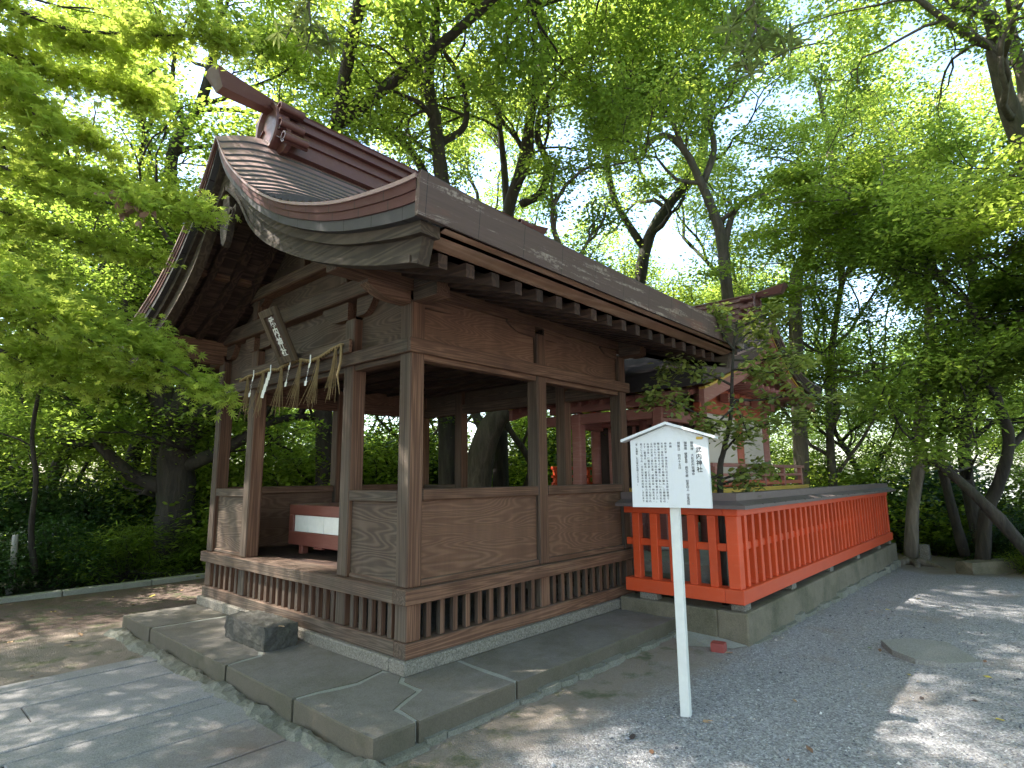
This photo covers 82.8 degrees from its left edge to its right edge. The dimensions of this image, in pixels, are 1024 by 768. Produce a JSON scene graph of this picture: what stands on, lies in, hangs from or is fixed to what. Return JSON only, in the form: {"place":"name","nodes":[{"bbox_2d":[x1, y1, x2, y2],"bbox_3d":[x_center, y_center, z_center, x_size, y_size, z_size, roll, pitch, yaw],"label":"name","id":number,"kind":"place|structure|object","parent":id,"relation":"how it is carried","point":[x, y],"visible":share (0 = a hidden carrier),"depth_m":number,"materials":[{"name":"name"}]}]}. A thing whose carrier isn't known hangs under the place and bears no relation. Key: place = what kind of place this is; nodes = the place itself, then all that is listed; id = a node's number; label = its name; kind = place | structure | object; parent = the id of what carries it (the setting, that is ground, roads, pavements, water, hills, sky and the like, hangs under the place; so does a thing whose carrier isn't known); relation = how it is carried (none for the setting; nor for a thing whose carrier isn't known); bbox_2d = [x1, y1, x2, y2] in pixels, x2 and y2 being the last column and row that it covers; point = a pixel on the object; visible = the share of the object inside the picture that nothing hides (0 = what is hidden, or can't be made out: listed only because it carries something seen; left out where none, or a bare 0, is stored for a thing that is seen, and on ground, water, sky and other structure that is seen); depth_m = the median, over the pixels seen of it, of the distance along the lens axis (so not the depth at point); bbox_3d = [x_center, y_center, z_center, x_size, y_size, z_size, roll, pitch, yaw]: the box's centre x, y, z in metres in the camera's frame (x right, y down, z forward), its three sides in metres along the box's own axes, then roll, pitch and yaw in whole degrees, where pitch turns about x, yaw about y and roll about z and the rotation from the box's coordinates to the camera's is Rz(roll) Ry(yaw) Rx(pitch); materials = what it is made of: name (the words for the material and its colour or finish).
{"place":"outdoors","nodes":[
{"label":"outdoors","id":0,"kind":"place"},
{"bbox_2d":[0,656,334,767],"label":"path","id":1,"kind":"structure","parent":0,"point":[146,712],"depth_m":3.78,"materials":[{"name":"stone"}]},
{"bbox_2d":[0,483,1023,767],"bbox_3d":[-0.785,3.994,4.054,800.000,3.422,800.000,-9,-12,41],"label":"ground","id":2,"kind":"structure","parent":0,"point":[564,723],"depth_m":4.39,"materials":[{"name":"grey gravel"}]},
{"bbox_2d":[4,534,18,594],"bbox_3d":[-7.257,2.767,8.411,0.102,1.158,0.328,8,-13,-44],"label":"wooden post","id":3,"kind":"object","parent":2,"relation":"on","point":[14,539],"visible":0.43,"depth_m":8.37,"materials":[{"name":"grey wood"}]},
{"bbox_2d":[0,183,32,349],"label":"woodland tree","id":4,"kind":"object","parent":2,"relation":"on","point":[6,225],"visible":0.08,"depth_m":10.45,"materials":[{"name":"green plant"}]},
{"bbox_2d":[0,522,57,596],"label":"bush","id":5,"kind":"object","parent":2,"relation":"on","point":[3,569],"visible":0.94,"depth_m":8.23,"materials":[{"name":"green plant"}]},
{"bbox_2d":[0,333,81,518],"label":"woodland tree","id":6,"kind":"object","parent":2,"relation":"on","point":[22,460],"visible":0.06,"depth_m":14.89,"materials":[{"name":"green plant"}]},
{"bbox_2d":[0,507,134,591],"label":"bush","id":7,"kind":"object","parent":2,"relation":"on","point":[43,550],"visible":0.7,"depth_m":9.03,"materials":[{"name":"green plant"}]},
{"bbox_2d":[0,455,141,567],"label":"bush","id":8,"kind":"object","parent":2,"relation":"on","point":[10,503],"visible":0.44,"depth_m":10.95,"materials":[{"name":"green plant"}]},
{"bbox_2d":[0,227,150,575],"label":"thin stem","id":9,"kind":"object","parent":2,"relation":"on","point":[40,444],"visible":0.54,"depth_m":8.50,"materials":[{"name":"green plant"}]},
{"bbox_2d":[0,28,188,411],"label":"woodland tree","id":10,"kind":"object","parent":2,"relation":"on","point":[16,190],"visible":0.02,"depth_m":12.23,"materials":[{"name":"green plant"}]},
{"bbox_2d":[0,573,204,603],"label":"stone kerb","id":11,"kind":"structure","parent":2,"relation":"on","point":[80,590],"depth_m":8.57,"materials":[{"name":"grey stone"}]},
{"bbox_2d":[0,452,208,566],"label":"bush","id":12,"kind":"object","parent":2,"relation":"on","point":[113,505],"visible":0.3,"depth_m":11.29,"materials":[{"name":"green plant"}]},
{"bbox_2d":[0,94,212,506],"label":"woodland tree","id":13,"kind":"object","parent":2,"relation":"on","point":[14,463],"visible":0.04,"depth_m":10.91,"materials":[{"name":"green plant"}]},
{"bbox_2d":[0,75,216,526],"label":"broad tree","id":14,"kind":"object","parent":2,"relation":"on","point":[162,176],"visible":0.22,"depth_m":11.06,"materials":[{"name":"green plant"}]},
{"bbox_2d":[10,450,208,558],"bbox_3d":[-9.322,3.429,13.863,5.409,3.582,5.900,7,-12,-38],"label":"bush","id":15,"kind":"object","parent":2,"relation":"on","point":[107,483],"depth_m":13.17,"materials":[{"name":"green plant"}]},
{"bbox_2d":[23,0,206,113],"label":"maple tree","id":16,"kind":"object","parent":2,"relation":"on","point":[75,8],"visible":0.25,"depth_m":5.92,"materials":[{"name":"green plant"}]},
{"bbox_2d":[0,127,240,273],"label":"maple branch","id":17,"kind":"object","parent":16,"relation":"attached to","point":[28,171],"visible":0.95,"depth_m":5.00,"materials":[{"name":"green plant"}]},
{"bbox_2d":[114,200,132,211],"bbox_3d":[-3.157,-1.433,4.727,0.140,0.110,0.072,-2,-9,9],"label":"dead leaf cluster","id":18,"kind":"object","parent":17,"relation":"attached to","point":[128,206],"visible":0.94,"depth_m":4.72,"materials":[{"name":"plant"}]},
{"bbox_2d":[0,205,242,422],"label":"maple branch","id":19,"kind":"object","parent":16,"relation":"attached to","point":[66,304],"visible":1,"depth_m":4.48,"materials":[{"name":"green plant"}]},
{"bbox_2d":[0,0,266,171],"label":"maple branch","id":20,"kind":"object","parent":16,"relation":"attached to","point":[28,114],"visible":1,"depth_m":4.74,"materials":[{"name":"green plant"}]},
{"bbox_2d":[45,511,193,589],"bbox_3d":[-6.500,2.833,9.553,2.284,1.478,2.129,-9,-12,42],"label":"bush","id":21,"kind":"object","parent":2,"relation":"on","point":[132,540],"visible":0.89,"depth_m":9.45,"materials":[{"name":"green plant"}]},
{"bbox_2d":[0,348,297,491],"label":"woodland tree","id":22,"kind":"object","parent":2,"relation":"on","point":[78,466],"depth_m":16.21,"materials":[{"name":"green plant"}]},
{"bbox_2d":[54,405,245,493],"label":"woodland tree","id":23,"kind":"object","parent":2,"relation":"on","point":[94,465],"visible":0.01,"depth_m":19.62,"materials":[{"name":"green plant"}]},
{"bbox_2d":[0,0,330,474],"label":"woodland tree","id":24,"kind":"object","parent":2,"relation":"on","point":[121,418],"visible":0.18,"depth_m":10.58,"materials":[{"name":"green plant"}]},
{"bbox_2d":[65,428,275,557],"bbox_3d":[-8.535,3.089,14.477,7.646,4.642,7.010,-5,-10,25],"label":"bush","id":25,"kind":"object","parent":2,"relation":"on","point":[144,464],"visible":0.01,"depth_m":13.49,"materials":[{"name":"green plant"}]},
{"bbox_2d":[154,522,207,574],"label":"bush","id":26,"kind":"object","parent":2,"relation":"on","point":[185,560],"visible":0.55,"depth_m":10.49,"materials":[{"name":"green plant"}]},
{"bbox_2d":[45,423,318,568],"bbox_3d":[-6.298,2.652,12.448,6.206,3.768,5.690,1,-9,-9],"label":"bush","id":27,"kind":"object","parent":2,"relation":"on","point":[208,478],"visible":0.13,"depth_m":11.88,"materials":[{"name":"green plant"}]},
{"bbox_2d":[0,56,369,568],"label":"broad tree","id":28,"kind":"object","parent":2,"relation":"on","point":[172,480],"visible":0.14,"depth_m":10.69,"materials":[{"name":"green plant"}]},
{"bbox_2d":[2,0,404,558],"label":"dark forked tree","id":29,"kind":"object","parent":2,"relation":"on","point":[254,20],"visible":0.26,"depth_m":12.45,"materials":[{"name":"green plant"}]},
{"bbox_2d":[104,627,386,767],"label":"mortar footing","id":30,"kind":"object","parent":2,"relation":"on","point":[275,722],"visible":0.86,"depth_m":4.04,"materials":[{"name":"grey concrete"}]},
{"bbox_2d":[175,385,392,465],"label":"woodland tree","id":31,"kind":"object","parent":2,"relation":"on","point":[302,443],"visible":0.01,"depth_m":19.92,"materials":[{"name":"green plant"}]},
{"bbox_2d":[153,415,436,576],"bbox_3d":[-4.335,2.593,12.413,5.985,3.963,6.527,-5,-10,25],"label":"bush","id":32,"kind":"object","parent":2,"relation":"on","point":[308,482],"visible":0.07,"depth_m":11.81,"materials":[{"name":"green plant"}]},
{"bbox_2d":[265,408,398,453],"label":"woodland tree","id":33,"kind":"object","parent":2,"relation":"on","point":[375,419],"depth_m":25.18,"materials":[{"name":"green plant"}]},
{"bbox_2d":[270,420,437,482],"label":"bush","id":34,"kind":"object","parent":2,"relation":"on","point":[373,427],"depth_m":15.46,"materials":[{"name":"green plant"}]},
{"bbox_2d":[277,426,437,483],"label":"bush","id":35,"kind":"object","parent":2,"relation":"on","point":[375,478],"visible":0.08,"depth_m":13.21,"materials":[{"name":"green plant"}]},
{"bbox_2d":[203,0,584,483],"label":"camphor tree","id":36,"kind":"object","parent":2,"relation":"on","point":[413,105],"visible":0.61,"depth_m":12.50,"materials":[{"name":"green plant"}]},
{"bbox_2d":[122,586,675,767],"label":"stone platform","id":37,"kind":"structure","parent":2,"relation":"on","point":[354,708],"depth_m":4.41,"materials":[{"name":"grey stone"}]},
{"bbox_2d":[224,609,297,651],"bbox_3d":[-2.303,2.248,5.316,0.840,0.217,0.328,-9,-12,41],"label":"step stone","id":38,"kind":"object","parent":37,"relation":"on","point":[259,630],"visible":0.99,"depth_m":5.13,"materials":[{"name":"grey stone"}]},
{"bbox_2d":[113,63,744,677],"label":"wooden prayer hall","id":39,"kind":"structure","parent":37,"relation":"on","point":[423,297],"depth_m":5.60,"materials":[{"name":"wood"}]},
{"bbox_2d":[258,305,298,364],"bbox_3d":[-2.337,-0.480,5.805,0.340,0.560,0.047,-9,15,41],"label":"name plaque","id":40,"kind":"object","parent":39,"relation":"attached to","point":[277,333],"visible":1,"depth_m":5.78,"materials":[{"name":"brown wood"}]},
{"bbox_2d":[238,343,343,421],"bbox_3d":[-2.329,0.031,5.925,2.148,0.583,0.194,-9,-12,41],"label":"sacred straw rope","id":41,"kind":"object","parent":39,"relation":"hanging from","point":[247,393],"visible":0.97,"depth_m":5.76,"materials":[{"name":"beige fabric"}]},
{"bbox_2d":[288,502,338,553],"bbox_3d":[-1.664,1.633,6.456,2.140,0.557,0.620,-9,-12,41],"label":"offering box","id":42,"kind":"object","parent":39,"relation":"on","point":[315,526],"visible":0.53,"depth_m":6.59,"materials":[{"name":"red wood"}]},
{"bbox_2d":[290,415,514,485],"bbox_3d":[-3.103,2.895,14.969,6.412,4.255,6.497,-3,-10,15],"label":"bush","id":43,"kind":"object","parent":2,"relation":"on","point":[370,433],"visible":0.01,"depth_m":15.05,"materials":[{"name":"green plant"}]},
{"bbox_2d":[364,123,496,475],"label":"woodland tree","id":44,"kind":"object","parent":2,"relation":"on","point":[389,423],"visible":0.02,"depth_m":13.22,"materials":[{"name":"green plant"}]},
{"bbox_2d":[364,419,526,486],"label":"bush","id":45,"kind":"object","parent":2,"relation":"on","point":[432,470],"visible":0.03,"depth_m":15.01,"materials":[{"name":"green plant"}]},
{"bbox_2d":[150,0,810,484],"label":"overarching tree","id":46,"kind":"object","parent":2,"relation":"on","point":[462,26],"visible":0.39,"depth_m":11.72,"materials":[{"name":"green plant"}]},
{"bbox_2d":[264,0,345,61],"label":"hanging sprig","id":47,"kind":"object","parent":46,"relation":"hanging from","point":[301,11],"visible":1,"depth_m":5.20,"materials":[{"name":"green plant"}]},
{"bbox_2d":[712,0,811,84],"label":"hanging sprig","id":48,"kind":"object","parent":46,"relation":"hanging from","point":[788,38],"visible":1,"depth_m":4.58,"materials":[{"name":"green plant"}]},
{"bbox_2d":[430,455,551,485],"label":"bush","id":49,"kind":"object","parent":2,"relation":"on","point":[511,466],"visible":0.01,"depth_m":16.56,"materials":[{"name":"green plant"}]},
{"bbox_2d":[427,101,576,443],"bbox_3d":[-2.228,-2.414,20.047,8.952,15.616,9.954,-3,-9,15],"label":"woodland tree","id":50,"kind":"object","parent":2,"relation":"on","point":[498,194],"visible":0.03,"depth_m":20.05,"materials":[{"name":"green plant"}]},
{"bbox_2d":[299,0,717,486],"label":"camphor tree","id":51,"kind":"object","parent":2,"relation":"on","point":[510,194],"visible":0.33,"depth_m":13.80,"materials":[{"name":"green plant"}]},
{"bbox_2d":[491,451,552,486],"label":"bush","id":52,"kind":"object","parent":2,"relation":"on","point":[512,482],"visible":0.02,"depth_m":16.33,"materials":[{"name":"green plant"}]},
{"bbox_2d":[469,419,591,484],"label":"bush","id":53,"kind":"object","parent":2,"relation":"on","point":[555,456],"visible":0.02,"depth_m":17.78,"materials":[{"name":"green plant"}]},
{"bbox_2d":[472,427,591,480],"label":"bush","id":54,"kind":"object","parent":2,"relation":"on","point":[551,443],"visible":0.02,"depth_m":17.95,"materials":[{"name":"green plant"}]},
{"bbox_2d":[508,432,591,485],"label":"bush","id":55,"kind":"object","parent":2,"relation":"on","point":[550,460],"visible":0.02,"depth_m":17.48,"materials":[{"name":"green plant"}]},
{"bbox_2d":[468,198,691,455],"bbox_3d":[1.324,-0.758,21.564,8.150,12.584,9.378,3,-10,-22],"label":"woodland tree","id":56,"kind":"object","parent":2,"relation":"on","point":[521,425],"visible":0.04,"depth_m":20.09,"materials":[{"name":"green plant"}]},
{"bbox_2d":[620,422,717,717],"bbox_3d":[1.132,1.280,4.031,0.676,2.035,0.130,-6,-11,31],"label":"information sign","id":57,"kind":"object","parent":2,"relation":"on","point":[670,467],"visible":1,"depth_m":4.07,"materials":[{"name":"white paint"}]},
{"bbox_2d":[550,0,862,409],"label":"camphor tree","id":58,"kind":"object","parent":2,"relation":"on","point":[662,216],"visible":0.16,"depth_m":16.25,"materials":[{"name":"green plant"}]},
{"bbox_2d":[674,631,746,647],"bbox_3d":[1.865,2.482,5.615,0.720,0.046,0.400,-9,-12,41],"label":"mortar spill","id":59,"kind":"object","parent":2,"relation":"on","point":[699,639],"visible":0.71,"depth_m":5.65,"materials":[{"name":"grey concrete"}]},
{"bbox_2d":[444,0,984,299],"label":"maple tree","id":60,"kind":"object","parent":2,"relation":"on","point":[689,88],"visible":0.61,"depth_m":12.15,"materials":[{"name":"green plant"}]},
{"bbox_2d":[710,640,726,652],"bbox_3d":[1.913,2.434,5.374,0.121,0.087,0.111,-7,-11,33],"label":"red brick","id":61,"kind":"object","parent":2,"relation":"on","point":[719,646],"visible":1,"depth_m":5.34,"materials":[{"name":"brick"}]},
{"bbox_2d":[596,135,846,483],"bbox_3d":[6.340,-1.063,18.135,8.542,13.402,7.683,-6,-10,28],"label":"woodland tree","id":62,"kind":"object","parent":2,"relation":"on","point":[693,300],"visible":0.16,"depth_m":17.21,"materials":[{"name":"green plant"}]},
{"bbox_2d":[673,206,822,464],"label":"woodland tree","id":63,"kind":"object","parent":2,"relation":"on","point":[785,435],"visible":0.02,"depth_m":21.68,"materials":[{"name":"green plant"}]},
{"bbox_2d":[681,451,831,514],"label":"bush","id":64,"kind":"object","parent":2,"relation":"on","point":[771,452],"depth_m":15.00,"materials":[{"name":"green plant"}]},
{"bbox_2d":[621,540,900,646],"bbox_3d":[2.273,3.294,10.694,7.140,0.661,7.848,-9,-12,41],"label":"concrete fence base","id":65,"kind":"object","parent":2,"relation":"on","point":[763,619],"visible":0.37,"depth_m":6.33,"materials":[{"name":"concrete"}]},
{"bbox_2d":[615,483,895,605],"bbox_3d":[2.233,2.421,10.701,7.068,1.064,7.830,-9,-12,41],"label":"red fence","id":66,"kind":"object","parent":65,"relation":"on","point":[777,540],"visible":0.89,"depth_m":6.44,"materials":[{"name":"paint"}]},
{"bbox_2d":[647,252,902,482],"bbox_3d":[11.402,1.681,26.127,12.646,15.501,11.969,0,-9,-2],"label":"woodland tree","id":67,"kind":"object","parent":2,"relation":"on","point":[815,437],"depth_m":23.13,"materials":[{"name":"green plant"}]},
{"bbox_2d":[769,406,892,471],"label":"woodland tree","id":68,"kind":"object","parent":2,"relation":"on","point":[817,434],"visible":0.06,"depth_m":28.65,"materials":[{"name":"green plant"}]},
{"bbox_2d":[683,70,1021,485],"bbox_3d":[8.903,-1.575,14.053,8.952,11.500,9.217,-2,-9,10],"label":"woodland tree","id":69,"kind":"object","parent":2,"relation":"on","point":[829,452],"visible":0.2,"depth_m":14.51,"materials":[{"name":"green plant"}]},
{"bbox_2d":[771,435,969,557],"bbox_3d":[8.711,3.145,14.477,5.776,3.825,6.300,6,-11,-34],"label":"bush","id":70,"kind":"object","parent":2,"relation":"on","point":[849,479],"visible":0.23,"depth_m":14.06,"materials":[{"name":"green plant"}]},
{"bbox_2d":[732,19,1019,487],"bbox_3d":[9.856,-2.778,14.430,8.781,13.425,6.881,-9,-12,41],"label":"pale tree","id":71,"kind":"object","parent":2,"relation":"on","point":[800,447],"visible":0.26,"depth_m":14.45,"materials":[{"name":"green plant"}]},
{"bbox_2d":[736,0,1023,178],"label":"grey barked tree","id":72,"kind":"object","parent":2,"relation":"on","point":[1001,42],"visible":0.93,"depth_m":9.58,"materials":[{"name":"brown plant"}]},
{"bbox_2d":[749,276,1014,522],"bbox_3d":[9.695,1.281,16.298,6.238,9.631,7.177,1,-9,-9],"label":"woodland tree","id":73,"kind":"object","parent":2,"relation":"on","point":[851,429],"visible":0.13,"depth_m":16.19,"materials":[{"name":"green plant"}]},
{"bbox_2d":[769,49,1023,558],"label":"woodland tree","id":74,"kind":"object","parent":2,"relation":"on","point":[965,464],"visible":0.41,"depth_m":10.50,"materials":[{"name":"green plant"}]},
{"bbox_2d":[803,263,1023,507],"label":"woodland tree","id":75,"kind":"object","parent":2,"relation":"on","point":[987,456],"visible":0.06,"depth_m":19.62,"materials":[{"name":"green plant"}]},
{"bbox_2d":[808,177,1023,556],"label":"dark leaning tree","id":76,"kind":"object","parent":2,"relation":"on","point":[994,295],"visible":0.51,"depth_m":10.49,"materials":[{"name":"green plant"}]},
{"bbox_2d":[834,332,998,487],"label":"woodland tree","id":77,"kind":"object","parent":2,"relation":"on","point":[864,441],"visible":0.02,"depth_m":24.40,"materials":[{"name":"green plant"}]},
{"bbox_2d":[901,556,946,568],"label":"tree roots","id":78,"kind":"object","parent":2,"relation":"on","point":[916,562],"visible":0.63,"depth_m":11.25,"materials":[{"name":"grey plant"}]},
{"bbox_2d":[680,124,1023,557],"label":"slender tree","id":79,"kind":"object","parent":78,"relation":"on","point":[790,181],"visible":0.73,"depth_m":10.42,"materials":[{"name":"green plant"}]},
{"bbox_2d":[919,544,931,560],"bbox_3d":[8.270,3.467,11.610,0.170,0.506,0.207,-9,-12,41],"label":"stone post","id":80,"kind":"object","parent":2,"relation":"on","point":[924,551],"visible":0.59,"depth_m":11.56,"materials":[{"name":"stone"}]},
{"bbox_2d":[831,157,1023,559],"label":"dark leaning tree","id":81,"kind":"object","parent":2,"relation":"on","point":[983,538],"visible":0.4,"depth_m":9.93,"materials":[{"name":"green plant"}]},
{"bbox_2d":[855,451,1002,553],"bbox_3d":[10.005,3.914,15.000,6.726,4.405,6.638,0,-9,-2],"label":"bush","id":82,"kind":"object","parent":2,"relation":"on","point":[880,459],"visible":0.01,"depth_m":15.29,"materials":[{"name":"green plant"}]},
{"bbox_2d":[881,638,982,667],"bbox_3d":[3.750,2.449,5.249,0.595,0.088,0.800,-3,-9,13],"label":"paving stone","id":83,"kind":"object","parent":2,"relation":"on","point":[939,654],"visible":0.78,"depth_m":5.17,"materials":[{"name":"grey stone"}]},
{"bbox_2d":[853,104,1023,297],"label":"woodland tree","id":84,"kind":"object","parent":2,"relation":"on","point":[1019,259],"visible":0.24,"depth_m":10.41,"materials":[{"name":"green plant"}]},
{"bbox_2d":[857,437,1023,558],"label":"bush","id":85,"kind":"object","parent":2,"relation":"on","point":[928,484],"visible":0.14,"depth_m":13.82,"materials":[{"name":"green plant"}]},
{"bbox_2d":[921,531,971,557],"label":"bush","id":86,"kind":"object","parent":2,"relation":"on","point":[940,549],"visible":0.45,"depth_m":12.64,"materials":[{"name":"green plant"}]},
{"bbox_2d":[922,458,1023,556],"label":"fallen limb","id":87,"kind":"object","parent":2,"relation":"on","point":[1003,524],"visible":0.84,"depth_m":9.12,"materials":[{"name":"wood"}]},
{"bbox_2d":[929,505,1023,556],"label":"bush","id":88,"kind":"object","parent":2,"relation":"on","point":[965,520],"visible":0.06,"depth_m":12.48,"materials":[{"name":"green plant"}]},
{"bbox_2d":[944,504,1023,560],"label":"bush","id":89,"kind":"object","parent":2,"relation":"on","point":[997,542],"visible":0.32,"depth_m":11.32,"materials":[{"name":"green plant"}]},
{"bbox_2d":[952,403,1023,508],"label":"woodland tree","id":90,"kind":"object","parent":2,"relation":"on","point":[1020,462],"visible":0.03,"depth_m":24.25,"materials":[{"name":"green plant"}]},
{"bbox_2d":[953,365,1023,495],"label":"woodland tree","id":91,"kind":"object","parent":2,"relation":"on","point":[993,435],"visible":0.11,"depth_m":19.10,"materials":[{"name":"green plant"}]},
{"bbox_2d":[955,558,1022,574],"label":"stone kerb block","id":92,"kind":"structure","parent":2,"relation":"on","point":[980,567],"depth_m":10.16,"materials":[{"name":"stone"}]},
{"bbox_2d":[973,300,1023,493],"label":"woodland tree","id":93,"kind":"object","parent":2,"relation":"on","point":[1020,425],"visible":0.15,"depth_m":14.96,"materials":[{"name":"green plant"}]},
{"bbox_2d":[976,448,1023,548],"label":"bush","id":94,"kind":"object","parent":2,"relation":"on","point":[1018,492],"visible":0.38,"depth_m":12.41,"materials":[{"name":"green plant"}]},
{"bbox_2d":[993,543,1023,575],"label":"bush","id":95,"kind":"object","parent":2,"relation":"on","point":[1021,560],"visible":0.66,"depth_m":10.24,"materials":[{"name":"green plant"}]},
{"bbox_2d":[0,0,1023,482],"label":"sky","id":96,"kind":"structure","parent":0,"point":[669,245],"materials":[{"name":"white"}]},
{"bbox_2d":[507,583,730,605],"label":"shrine yard","id":97,"kind":"structure","parent":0,"point":[526,587],"depth_m":6.62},
{"bbox_2d":[366,145,646,486],"bbox_3d":[0.024,-0.636,12.915,6.495,8.544,7.492,5,-11,-31],"label":"leaning trunk tree","id":98,"kind":"object","parent":97,"relation":"on","point":[490,426],"visible":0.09,"depth_m":12.65,"materials":[{"name":"green plant"}]},
{"bbox_2d":[508,282,820,597],"bbox_3d":[2.763,0.744,10.410,4.128,4.597,6.256,-9,-12,41],"label":"red main shrine","id":99,"kind":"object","parent":97,"relation":"on","point":[639,373],"visible":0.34,"depth_m":9.39,"materials":[{"name":"wood"}]},
{"bbox_2d":[600,423,694,486],"bbox_3d":[2.264,1.215,9.768,1.780,1.030,0.050,-9,-12,41],"label":"dark door","id":100,"kind":"structure","parent":99,"relation":"in","point":[605,467],"depth_m":10.24,"materials":[{"name":"brown wood"}]},
{"bbox_2d":[633,292,864,605],"bbox_3d":[2.654,0.675,6.353,2.610,3.443,1.305,-2,-9,8],"label":"young camellia","id":101,"kind":"object","parent":97,"relation":"on","point":[708,427],"visible":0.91,"depth_m":6.40,"materials":[{"name":"green plant"}]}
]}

